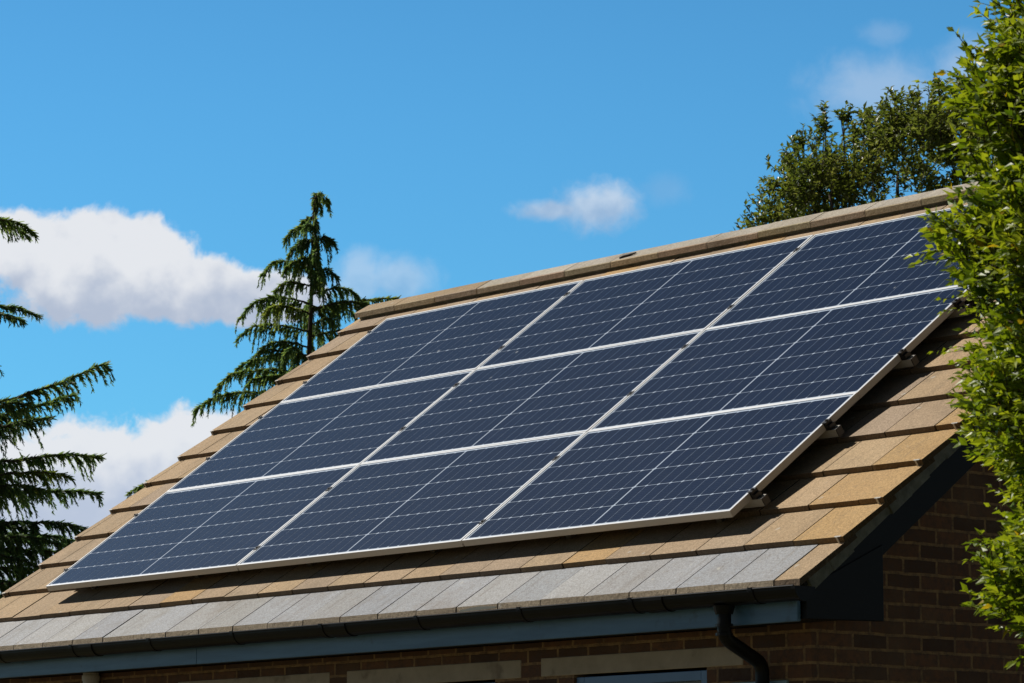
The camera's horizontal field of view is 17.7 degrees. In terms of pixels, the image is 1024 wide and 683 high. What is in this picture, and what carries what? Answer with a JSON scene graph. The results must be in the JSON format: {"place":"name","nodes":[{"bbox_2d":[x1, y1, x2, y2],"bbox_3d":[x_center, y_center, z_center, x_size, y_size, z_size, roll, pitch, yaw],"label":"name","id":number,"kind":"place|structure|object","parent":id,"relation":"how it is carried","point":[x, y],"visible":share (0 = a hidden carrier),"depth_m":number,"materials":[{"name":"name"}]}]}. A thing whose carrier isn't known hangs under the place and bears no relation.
{"place":"outdoors","nodes":[
{"label":"outdoors","id":0,"kind":"place"},
{"bbox_2d":[0,0,1022,592],"label":"sky","id":1,"kind":"structure","parent":0,"point":[160,155],"materials":[{"name":"blue"}]},
{"label":"ground","id":2,"kind":"structure","parent":0,"visible":0},
{"bbox_2d":[0,216,114,598],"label":"cedar tree","id":3,"kind":"object","parent":2,"relation":"on","point":[13,550],"visible":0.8,"depth_m":26.48,"materials":[{"name":"green plant"}]},
{"bbox_2d":[124,191,400,497],"bbox_3d":[-2.373,2.580,33.978,2.788,8.302,2.917,7,-11,-39],"label":"cedar tree","id":4,"kind":"object","parent":2,"relation":"on","point":[287,351],"visible":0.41,"depth_m":33.96,"materials":[{"name":"green plant"}]},
{"bbox_2d":[0,181,1023,682],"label":"brick bungalow","id":5,"kind":"object","parent":2,"relation":"on","point":[842,557],"visible":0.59,"depth_m":15.56,"materials":[{"name":"brick"}]},
{"bbox_2d":[63,487,770,589],"bbox_3d":[-0.699,1.036,17.275,5.913,0.139,0.205,-10,23,49],"label":"mounting rail","id":6,"kind":"object","parent":5,"relation":"attached to","point":[759,498],"visible":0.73,"depth_m":15.03,"materials":[{"name":"black"}]},
{"bbox_2d":[46,464,358,590],"bbox_3d":[-1.794,1.080,18.927,1.932,0.035,1.041,-10,23,49],"label":"solar panel","id":7,"kind":"object","parent":6,"relation":"attached to","point":[219,528],"visible":1,"depth_m":18.87,"materials":[{"name":"glass"}]},
{"bbox_2d":[237,432,585,570],"bbox_3d":[-0.548,0.856,17.452,1.932,0.035,1.041,-10,23,49],"label":"solar panel","id":8,"kind":"object","parent":6,"relation":"attached to","point":[444,500],"visible":1,"depth_m":17.39,"materials":[{"name":"blue"}]},
{"bbox_2d":[462,392,859,545],"bbox_3d":[0.698,0.631,15.977,1.932,0.035,1.041,-10,23,49],"label":"solar panel","id":9,"kind":"object","parent":6,"relation":"attached to","point":[717,465],"visible":1,"depth_m":15.88,"materials":[{"name":"blue"}]},
{"bbox_2d":[459,606,496,611],"bbox_3d":[-0.163,1.272,15.658,0.009,0.018,0.280,7,-11,-39],"label":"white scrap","id":10,"kind":"object","parent":5,"relation":"attached to","point":[479,608],"visible":1,"depth_m":15.65,"materials":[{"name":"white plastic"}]},
{"bbox_2d":[134,418,843,516],"bbox_3d":[-0.326,0.731,17.637,5.913,0.139,0.205,-10,23,49],"label":"mounting rail","id":11,"kind":"object","parent":5,"relation":"attached to","point":[832,428],"visible":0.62,"depth_m":15.38,"materials":[{"name":"black metal"}]},
{"bbox_2d":[302,304,733,383],"bbox_3d":[0.634,-0.056,18.567,5.913,0.139,0.205,-10,23,49],"label":"mounting rail","id":12,"kind":"object","parent":5,"relation":"attached to","point":[730,306],"visible":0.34,"depth_m":19.26,"materials":[{"name":"black"}]},
{"bbox_2d":[280,280,583,402],"bbox_3d":[-0.504,0.021,20.178,1.932,0.035,1.041,-10,23,49],"label":"solar panel","id":13,"kind":"object","parent":12,"relation":"attached to","point":[475,335],"visible":1,"depth_m":20.14,"materials":[{"name":"blue"}]},
{"bbox_2d":[477,235,813,368],"bbox_3d":[0.743,-0.203,18.703,1.932,0.035,1.041,-10,23,49],"label":"solar panel","id":14,"kind":"object","parent":12,"relation":"attached to","point":[687,295],"visible":1,"depth_m":18.66,"materials":[{"name":"blue"}]},
{"bbox_2d":[707,205,995,328],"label":"solar panel","id":15,"kind":"object","parent":12,"relation":"attached to","point":[853,265],"visible":0.62,"depth_m":17.44,"materials":[{"name":"blue"}]},
{"bbox_2d":[205,348,918,459],"bbox_3d":[0.072,0.404,18.023,5.913,0.139,0.205,-10,23,49],"label":"mounting rail","id":16,"kind":"object","parent":5,"relation":"attached to","point":[908,359],"visible":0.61,"depth_m":15.76,"materials":[{"name":"black"}]},
{"bbox_2d":[167,369,474,491],"bbox_3d":[-1.149,0.551,19.552,1.932,0.036,1.041,-10,23,49],"label":"solar panel","id":17,"kind":"object","parent":16,"relation":"attached to","point":[348,428],"visible":1,"depth_m":19.51,"materials":[{"name":"blue"}]},
{"bbox_2d":[361,330,703,463],"bbox_3d":[0.098,0.326,18.078,1.932,0.035,1.041,-10,23,49],"label":"solar panel","id":18,"kind":"object","parent":16,"relation":"attached to","point":[571,393],"visible":1,"depth_m":18.03,"materials":[{"name":"blue"}]},
{"bbox_2d":[367,247,799,333],"bbox_3d":[1.024,-0.376,18.945,5.913,0.139,0.205,-10,23,49],"label":"mounting rail","id":19,"kind":"object","parent":5,"relation":"attached to","point":[796,249],"visible":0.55,"depth_m":19.63,"materials":[{"name":"black"}]},
{"bbox_2d":[258,298,971,419],"bbox_3d":[0.372,0.158,18.314,5.913,0.139,0.205,-10,23,49],"label":"mounting rail","id":20,"kind":"object","parent":5,"relation":"attached to","point":[958,303],"visible":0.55,"depth_m":16.06,"materials":[{"name":"black"}]},
{"bbox_2d":[589,285,970,430],"bbox_3d":[1.343,0.102,16.602,1.932,0.036,1.041,-10,23,49],"label":"solar panel","id":21,"kind":"object","parent":20,"relation":"attached to","point":[845,349],"visible":0.98,"depth_m":16.54,"materials":[{"name":"blue"}]},
{"bbox_2d":[619,252,635,258],"bbox_3d":[0.705,-0.524,20.006,0.126,0.031,0.020,-7,-11,39],"label":"dark scrap","id":22,"kind":"object","parent":5,"relation":"on","point":[626,255],"visible":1,"depth_m":20.00,"materials":[{"name":"grey metal"}]},
{"bbox_2d":[577,670,706,682],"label":"window","id":23,"kind":"structure","parent":5,"relation":"in","point":[700,676],"depth_m":15.23,"materials":[{"name":"glass"}]},
{"bbox_2d":[733,71,996,229],"bbox_3d":[4.693,1.920,34.944,4.922,9.916,3.175,1,-9,-5],"label":"evergreen tree","id":24,"kind":"object","parent":2,"relation":"on","point":[809,181],"visible":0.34,"depth_m":35.03,"materials":[{"name":"green plant"}]},
{"bbox_2d":[904,0,1023,670],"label":"leafy tree","id":25,"kind":"object","parent":2,"relation":"on","point":[991,107],"visible":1,"depth_m":10.28,"materials":[{"name":"green plant"}]}
]}

